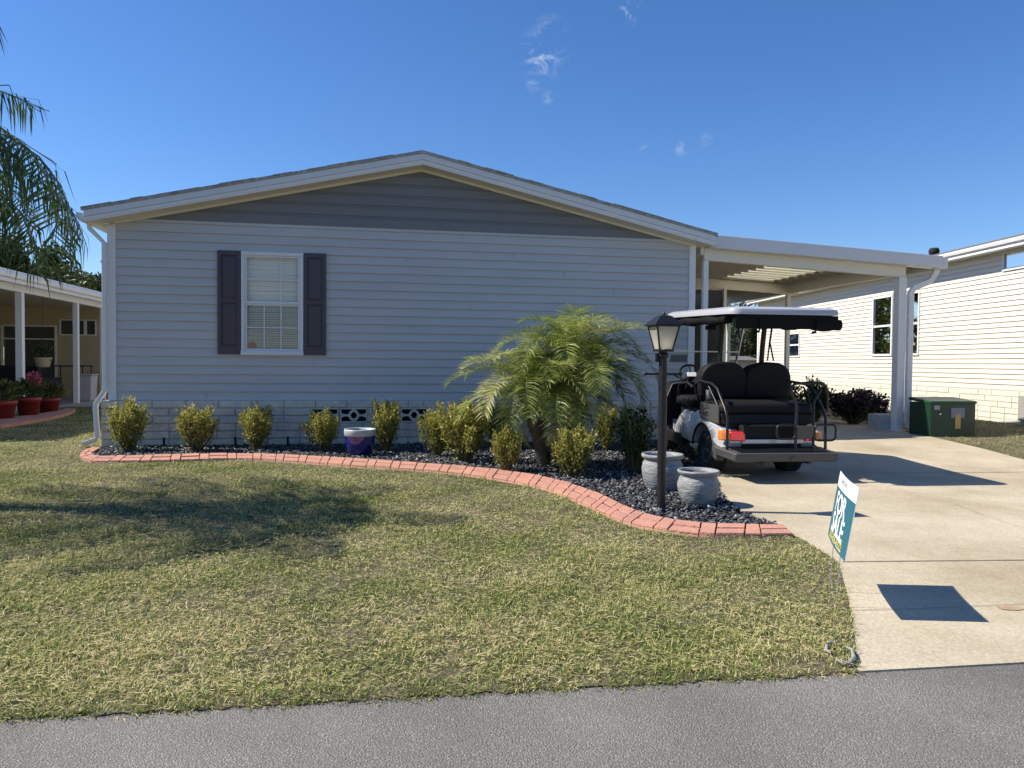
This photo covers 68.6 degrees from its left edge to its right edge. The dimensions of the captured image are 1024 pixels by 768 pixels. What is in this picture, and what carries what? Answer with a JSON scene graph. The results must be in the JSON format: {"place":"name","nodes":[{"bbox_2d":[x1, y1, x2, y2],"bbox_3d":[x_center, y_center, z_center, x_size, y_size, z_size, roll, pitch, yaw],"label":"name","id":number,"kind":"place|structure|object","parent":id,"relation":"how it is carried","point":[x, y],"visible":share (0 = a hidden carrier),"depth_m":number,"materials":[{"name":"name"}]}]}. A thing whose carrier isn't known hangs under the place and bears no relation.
{"place":"outdoors","nodes":[
{"label":"outdoors","id":0,"kind":"place"},
{"bbox_2d":[64,402,100,406],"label":"patio","id":1,"kind":"structure","parent":0,"point":[90,404],"depth_m":19.68,"materials":[{"name":"concrete"}]},
{"bbox_2d":[0,407,1017,719],"bbox_3d":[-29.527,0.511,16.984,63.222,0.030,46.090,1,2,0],"label":"lawn","id":2,"kind":"structure","parent":0,"point":[602,681],"depth_m":4.09,"materials":[{"name":"plant"}]},
{"bbox_2d":[0,378,22,418],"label":"potted plant","id":3,"kind":"object","parent":2,"relation":"on","point":[8,404],"visible":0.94,"depth_m":14.70,"materials":[{"name":"green plant"}]},
{"bbox_2d":[9,370,47,415],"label":"potted plant","id":4,"kind":"object","parent":2,"relation":"on","point":[29,404],"visible":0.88,"depth_m":15.58,"materials":[{"name":"green plant"}]},
{"bbox_2d":[0,408,74,427],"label":"path edging","id":5,"kind":"object","parent":2,"relation":"on","point":[15,421],"visible":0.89,"depth_m":14.91,"materials":[{"name":"brick"}]},
{"bbox_2d":[0,27,89,296],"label":"queen palm","id":6,"kind":"object","parent":2,"relation":"on","point":[18,167],"visible":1,"depth_m":6.30,"materials":[{"name":"green plant"}]},
{"bbox_2d":[0,229,91,335],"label":"tree","id":7,"kind":"object","parent":2,"relation":"on","point":[27,266],"visible":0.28,"depth_m":36.26,"materials":[{"name":"green plant"}]},
{"bbox_2d":[33,379,65,412],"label":"potted plant","id":8,"kind":"object","parent":2,"relation":"on","point":[48,404],"visible":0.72,"depth_m":16.77,"materials":[{"name":"green plant"}]},
{"bbox_2d":[0,267,107,413],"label":"porch home","id":9,"kind":"object","parent":2,"relation":"on","point":[75,340],"visible":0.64,"depth_m":24.30,"materials":[{"name":"beige"}]},
{"bbox_2d":[1,325,56,393],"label":"sliding door","id":10,"kind":"structure","parent":9,"relation":"in","point":[33,333],"depth_m":24.44,"materials":[{"name":"white glass"}]},
{"bbox_2d":[0,365,61,398],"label":"patio sofa","id":11,"kind":"object","parent":9,"relation":"on","point":[8,372],"visible":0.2,"depth_m":21.49,"materials":[{"name":"black fabric"}]},
{"bbox_2d":[31,297,54,366],"bbox_3d":[-12.494,-1.390,19.980,0.554,1.886,0.555,1,2,11],"label":"hanging basket","id":12,"kind":"object","parent":9,"relation":"hanging from","point":[41,361],"visible":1,"depth_m":19.89,"materials":[{"name":"beige plastic"}]},
{"bbox_2d":[50,365,92,397],"bbox_3d":[-13.783,-0.083,23.468,1.000,1.000,0.800,0,2,-10],"label":"patio table","id":13,"kind":"object","parent":9,"relation":"on","point":[60,366],"visible":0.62,"depth_m":23.07,"materials":[{"name":"black metal"}]},
{"bbox_2d":[59,319,84,335],"bbox_3d":[-14.432,-1.858,24.618,0.775,0.530,0.070,0,2,-10],"label":"window","id":14,"kind":"structure","parent":9,"relation":"in","point":[65,326],"depth_m":24.62,"materials":[{"name":"black glass"}]},
{"bbox_2d":[80,374,98,400],"bbox_3d":[-12.324,0.095,21.699,0.500,0.770,0.560,0,2,-10],"label":"storage bin","id":15,"kind":"object","parent":9,"relation":"on","point":[88,387],"visible":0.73,"depth_m":21.49,"materials":[{"name":"grey plastic"}]},
{"bbox_2d":[85,319,95,335],"bbox_3d":[-13.880,-1.856,24.715,0.335,0.530,0.070,0,2,-10],"label":"window","id":16,"kind":"structure","parent":9,"relation":"in","point":[90,325],"depth_m":24.72,"materials":[{"name":"black glass"}]},
{"bbox_2d":[20,241,101,320],"bbox_3d":[-25.666,-3.818,39.955,7.336,7.607,6.202,1,2,0],"label":"tree","id":17,"kind":"object","parent":2,"relation":"on","point":[58,261],"visible":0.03,"depth_m":39.51,"materials":[{"name":"green plant"}]},
{"bbox_2d":[70,272,101,291],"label":"tree","id":18,"kind":"object","parent":2,"relation":"on","point":[95,284],"visible":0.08,"depth_m":41.32,"materials":[{"name":"green plant"}]},
{"bbox_2d":[76,150,720,447],"bbox_3d":[-3.294,-1.602,22.161,9.433,4.420,22.640,0,2,-10],"label":"mobile home","id":19,"kind":"object","parent":2,"relation":"on","point":[345,292],"visible":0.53,"depth_m":11.16,"materials":[{"name":"white plastic"}]},
{"bbox_2d":[248,341,256,348],"bbox_3d":[-3.796,-0.571,10.967,0.114,0.109,0.040,0,2,-10],"label":"pumpkin","id":20,"kind":"object","parent":19,"relation":"on","point":[252,345],"visible":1,"depth_m":10.95,"materials":[{"name":"orange"}]},
{"bbox_2d":[241,251,303,355],"bbox_3d":[-3.525,-1.174,11.106,0.883,1.500,0.370,0,2,-10],"label":"window","id":21,"kind":"structure","parent":19,"relation":"in","point":[272,283],"depth_m":11.01,"materials":[{"name":"white glass"}]},
{"bbox_2d":[0,663,860,723],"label":"edge grass","id":22,"kind":"structure","parent":2,"relation":"on","point":[532,686],"depth_m":2.82,"materials":[{"name":"green plant"}]},
{"bbox_2d":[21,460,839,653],"bbox_3d":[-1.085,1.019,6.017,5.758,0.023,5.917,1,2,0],"label":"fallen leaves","id":23,"kind":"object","parent":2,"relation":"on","point":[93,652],"visible":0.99,"depth_m":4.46,"materials":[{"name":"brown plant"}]},
{"bbox_2d":[93,439,776,524],"bbox_3d":[-1.431,0.937,8.967,8.568,0.089,6.437,1,2,0],"label":"rock bed","id":24,"kind":"object","parent":2,"relation":"on","point":[621,501],"visible":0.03,"depth_m":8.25,"materials":[{"name":"grey gravel"}]},
{"bbox_2d":[104,395,151,451],"bbox_3d":[-5.167,0.537,10.069,0.521,0.781,0.562,0,2,-11],"label":"golden shrub","id":25,"kind":"object","parent":24,"relation":"on","point":[121,421],"visible":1,"depth_m":10.03,"materials":[{"name":"green plant"}]},
{"bbox_2d":[173,403,218,451],"bbox_3d":[-4.259,0.591,10.100,0.563,0.685,0.538,0,2,-3],"label":"golden shrub","id":26,"kind":"object","parent":24,"relation":"on","point":[201,422],"visible":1,"depth_m":10.01,"materials":[{"name":"green plant"}]},
{"bbox_2d":[238,400,274,450],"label":"golden shrub","id":27,"kind":"object","parent":24,"relation":"on","point":[255,422],"visible":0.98,"depth_m":10.30,"materials":[{"name":"green plant"}]},
{"bbox_2d":[300,406,340,452],"bbox_3d":[-2.587,0.617,10.229,0.556,0.655,0.549,-1,2,-43],"label":"golden shrub","id":28,"kind":"object","parent":24,"relation":"on","point":[324,426],"visible":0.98,"depth_m":10.14,"materials":[{"name":"green plant"}]},
{"bbox_2d":[344,427,375,456],"bbox_3d":[-2.004,0.770,9.892,0.416,0.360,0.416,1,2,0],"label":"flower pot","id":29,"kind":"object","parent":24,"relation":"on","point":[359,441],"visible":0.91,"depth_m":9.74,"materials":[{"name":"ceramic"}]},
{"bbox_2d":[369,397,401,451],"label":"golden shrub","id":30,"kind":"object","parent":24,"relation":"on","point":[386,420],"visible":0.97,"depth_m":10.28,"materials":[{"name":"green plant"}]},
{"bbox_2d":[416,401,452,455],"bbox_3d":[-0.960,0.587,9.841,0.498,0.769,0.451,1,2,26],"label":"golden shrub","id":31,"kind":"object","parent":24,"relation":"on","point":[432,434],"visible":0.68,"depth_m":9.79,"materials":[{"name":"green plant"}]},
{"bbox_2d":[435,396,491,462],"bbox_3d":[-0.558,0.568,9.378,0.633,0.843,0.699,1,2,27],"label":"golden shrub","id":32,"kind":"object","parent":24,"relation":"on","point":[470,440],"visible":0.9,"depth_m":9.25,"materials":[{"name":"green plant"}]},
{"bbox_2d":[483,399,513,442],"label":"golden shrub","id":33,"kind":"object","parent":24,"relation":"on","point":[493,426],"visible":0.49,"depth_m":10.96,"materials":[{"name":"green plant"}]},
{"bbox_2d":[490,423,523,470],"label":"golden shrub","id":34,"kind":"object","parent":24,"relation":"on","point":[511,449],"visible":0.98,"depth_m":8.45,"materials":[{"name":"green plant"}]},
{"bbox_2d":[441,302,658,467],"bbox_3d":[0.448,0.035,9.001,2.690,2.012,1.877,1,2,0],"label":"date palm","id":35,"kind":"object","parent":24,"relation":"on","point":[548,385],"visible":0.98,"depth_m":8.76,"materials":[{"name":"green plant"}]},
{"bbox_2d":[551,422,598,477],"bbox_3d":[0.692,0.721,8.158,0.519,0.622,0.496,1,2,16],"label":"golden shrub","id":36,"kind":"object","parent":24,"relation":"on","point":[569,446],"visible":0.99,"depth_m":8.08,"materials":[{"name":"green plant"}]},
{"bbox_2d":[593,401,622,450],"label":"golden shrub","id":37,"kind":"object","parent":24,"relation":"on","point":[606,437],"visible":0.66,"depth_m":10.53,"materials":[{"name":"green plant"}]},
{"bbox_2d":[614,404,656,471],"bbox_3d":[1.398,0.626,8.642,0.446,0.800,0.471,0,2,-17],"label":"dark shrub","id":38,"kind":"object","parent":24,"relation":"on","point":[632,436],"visible":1,"depth_m":8.58,"materials":[{"name":"green plant"}]},
{"bbox_2d":[641,451,683,492],"bbox_3d":[1.478,0.868,7.377,0.414,0.370,0.414,1,2,0],"label":"flower pot","id":39,"kind":"object","parent":24,"relation":"on","point":[649,466],"visible":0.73,"depth_m":7.23,"materials":[{"name":"grey ceramic"}]},
{"bbox_2d":[643,312,683,511],"bbox_3d":[1.275,0.232,6.354,0.328,1.696,0.255,0,2,-12],"label":"street lamp","id":40,"kind":"object","parent":24,"relation":"on","point":[663,329],"visible":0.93,"depth_m":6.32,"materials":[{"name":"black metal"}]},
{"bbox_2d":[677,467,719,506],"bbox_3d":[1.654,0.918,6.660,0.371,0.315,0.371,2,2,33],"label":"flower pot","id":41,"kind":"object","parent":24,"relation":"on","point":[698,485],"visible":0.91,"depth_m":6.53,"materials":[{"name":"grey ceramic"}]},
{"bbox_2d":[79,447,792,537],"bbox_3d":[-1.681,0.989,8.273,9.273,0.060,2.043,1,2,29],"label":"brick edging","id":42,"kind":"object","parent":2,"relation":"on","point":[602,503],"visible":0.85,"depth_m":7.79,"materials":[{"name":"brick"}]},
{"bbox_2d":[3,669,879,724],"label":"edge dirt","id":43,"kind":"structure","parent":2,"relation":"on","point":[391,699],"depth_m":2.80,"materials":[{"name":"brown soil"}]},
{"bbox_2d":[730,303,756,357],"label":"tree","id":44,"kind":"object","parent":2,"relation":"on","point":[753,355],"visible":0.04,"depth_m":43.40,"materials":[{"name":"green plant"}]},
{"bbox_2d":[733,328,756,357],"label":"tree","id":45,"kind":"object","parent":2,"relation":"on","point":[754,352],"visible":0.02,"depth_m":43.82,"materials":[{"name":"green plant"}]},
{"bbox_2d":[824,640,856,664],"bbox_3d":[1.410,1.148,3.208,0.133,0.024,0.229,1,2,0],"label":"edging scrap","id":46,"kind":"object","parent":2,"relation":"on","point":[852,658],"visible":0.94,"depth_m":3.16,"materials":[{"name":"plastic"}]},
{"bbox_2d":[828,471,859,606],"bbox_3d":[1.746,0.852,3.987,0.079,0.702,0.642,1,2,16],"label":"yard sign","id":47,"kind":"object","parent":2,"relation":"on","point":[843,512],"visible":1,"depth_m":3.87,"materials":[{"name":"white"}]},
{"bbox_2d":[745,233,1023,423],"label":"neighbour home","id":48,"kind":"object","parent":2,"relation":"on","point":[968,336],"visible":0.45,"depth_m":17.00,"materials":[{"name":"beige plastic"}]},
{"bbox_2d":[790,332,799,356],"bbox_3d":[9.435,-1.302,25.074,0.170,0.820,1.139,0,2,-3],"label":"window","id":49,"kind":"structure","parent":48,"relation":"in","point":[794,337],"depth_m":25.06,"materials":[{"name":"white plastic"}]},
{"bbox_2d":[871,294,892,355],"bbox_3d":[9.683,-1.505,19.493,0.170,1.551,0.963,0,2,-3],"label":"window","id":50,"kind":"structure","parent":48,"relation":"in","point":[882,306],"depth_m":19.50,"materials":[{"name":"glass"}]},
{"bbox_2d":[905,290,920,354],"bbox_3d":[9.745,-1.462,18.139,0.170,1.542,0.586,0,2,-3],"label":"window","id":51,"kind":"structure","parent":48,"relation":"in","point":[917,294],"depth_m":17.99,"materials":[{"name":"white plastic"}]},
{"bbox_2d":[1002,247,1023,271],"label":"window","id":52,"kind":"structure","parent":48,"relation":"in","point":[1013,259],"depth_m":14.74,"materials":[{"name":"glass"}]},
{"bbox_2d":[0,664,1023,767],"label":"road","id":53,"kind":"structure","parent":0,"point":[967,717],"depth_m":2.55,"materials":[{"name":"grey asphalt"}]},
{"bbox_2d":[0,0,1023,340],"label":"sky","id":54,"kind":"structure","parent":0,"point":[887,125],"materials":[{"name":"blue"}]},
{"bbox_2d":[689,418,1023,672],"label":"driveway","id":55,"kind":"structure","parent":0,"point":[904,523],"depth_m":5.58,"materials":[{"name":"beige concrete"}]},
{"bbox_2d":[694,287,722,379],"bbox_3d":[3.196,-0.729,17.336,2.250,2.745,2.960,0,2,-10],"label":"screen room","id":56,"kind":"object","parent":55,"relation":"on","point":[714,298],"visible":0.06,"depth_m":16.02,"materials":[{"name":"white plastic"}]},
{"bbox_2d":[654,306,842,471],"bbox_3d":[2.724,0.031,9.382,1.272,1.904,3.116,0,4,-7],"label":"golf cart","id":57,"kind":"object","parent":55,"relation":"on","point":[720,412],"visible":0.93,"depth_m":8.38,"materials":[{"name":"black plastic"}]},
{"bbox_2d":[780,383,802,400],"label":"green shrub","id":58,"kind":"object","parent":55,"relation":"on","point":[794,391],"visible":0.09,"depth_m":14.92,"materials":[{"name":"green plant"}]},
{"bbox_2d":[796,375,829,421],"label":"green shrub","id":59,"kind":"object","parent":55,"relation":"on","point":[821,397],"visible":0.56,"depth_m":14.61,"materials":[{"name":"green plant"}]},
{"bbox_2d":[695,235,947,430],"bbox_3d":[4.621,-0.864,15.674,4.360,3.216,6.800,0,2,-10],"label":"carport","id":60,"kind":"object","parent":55,"relation":"on","point":[739,269],"visible":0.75,"depth_m":12.72,"materials":[{"name":"beige metal"}]},
{"bbox_2d":[821,388,890,423],"bbox_3d":[6.487,0.421,14.191,1.343,0.705,1.015,2,2,37],"label":"purple shrub","id":61,"kind":"object","parent":55,"relation":"on","point":[855,408],"visible":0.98,"depth_m":14.05,"materials":[{"name":"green plant"}]},
{"bbox_2d":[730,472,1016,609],"bbox_3d":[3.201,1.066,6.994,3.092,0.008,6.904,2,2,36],"label":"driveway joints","id":62,"kind":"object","parent":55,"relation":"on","point":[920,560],"visible":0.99,"depth_m":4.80,"materials":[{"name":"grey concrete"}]},
{"bbox_2d":[868,413,890,429],"bbox_3d":[6.518,0.660,13.109,0.400,0.270,0.380,0,2,-8],"label":"block planter","id":63,"kind":"object","parent":55,"relation":"on","point":[878,421],"visible":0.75,"depth_m":12.97,"materials":[{"name":"grey concrete"}]},
{"bbox_2d":[997,605,1022,609],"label":"driveway stain","id":64,"kind":"object","parent":55,"relation":"on","point":[1007,607],"visible":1,"depth_m":3.87,"materials":[{"name":"beige concrete"}]},
{"bbox_2d":[820,409,1023,458],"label":"side lawn","id":65,"kind":"structure","parent":0,"point":[1003,437],"depth_m":11.77,"materials":[{"name":"plant"}]},
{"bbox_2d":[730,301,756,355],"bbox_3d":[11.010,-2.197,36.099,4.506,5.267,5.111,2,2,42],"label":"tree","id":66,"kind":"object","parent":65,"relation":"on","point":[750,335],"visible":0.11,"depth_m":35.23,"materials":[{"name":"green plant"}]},
{"bbox_2d":[730,356,756,367],"bbox_3d":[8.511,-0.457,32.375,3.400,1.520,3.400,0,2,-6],"label":"distant home","id":67,"kind":"object","parent":65,"relation":"on","point":[744,361],"visible":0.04,"depth_m":30.99,"materials":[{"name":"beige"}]},
{"bbox_2d":[875,398,890,412],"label":"purple shrub","id":68,"kind":"object","parent":65,"relation":"on","point":[884,411],"visible":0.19,"depth_m":14.22,"materials":[{"name":"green plant"}]},
{"bbox_2d":[909,397,976,436],"bbox_3d":[6.981,0.552,12.178,0.880,0.664,0.590,0,2,-9],"label":"utility cabinet","id":69,"kind":"object","parent":65,"relation":"on","point":[940,416],"visible":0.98,"depth_m":11.96,"materials":[{"name":"green metal"}]}
]}

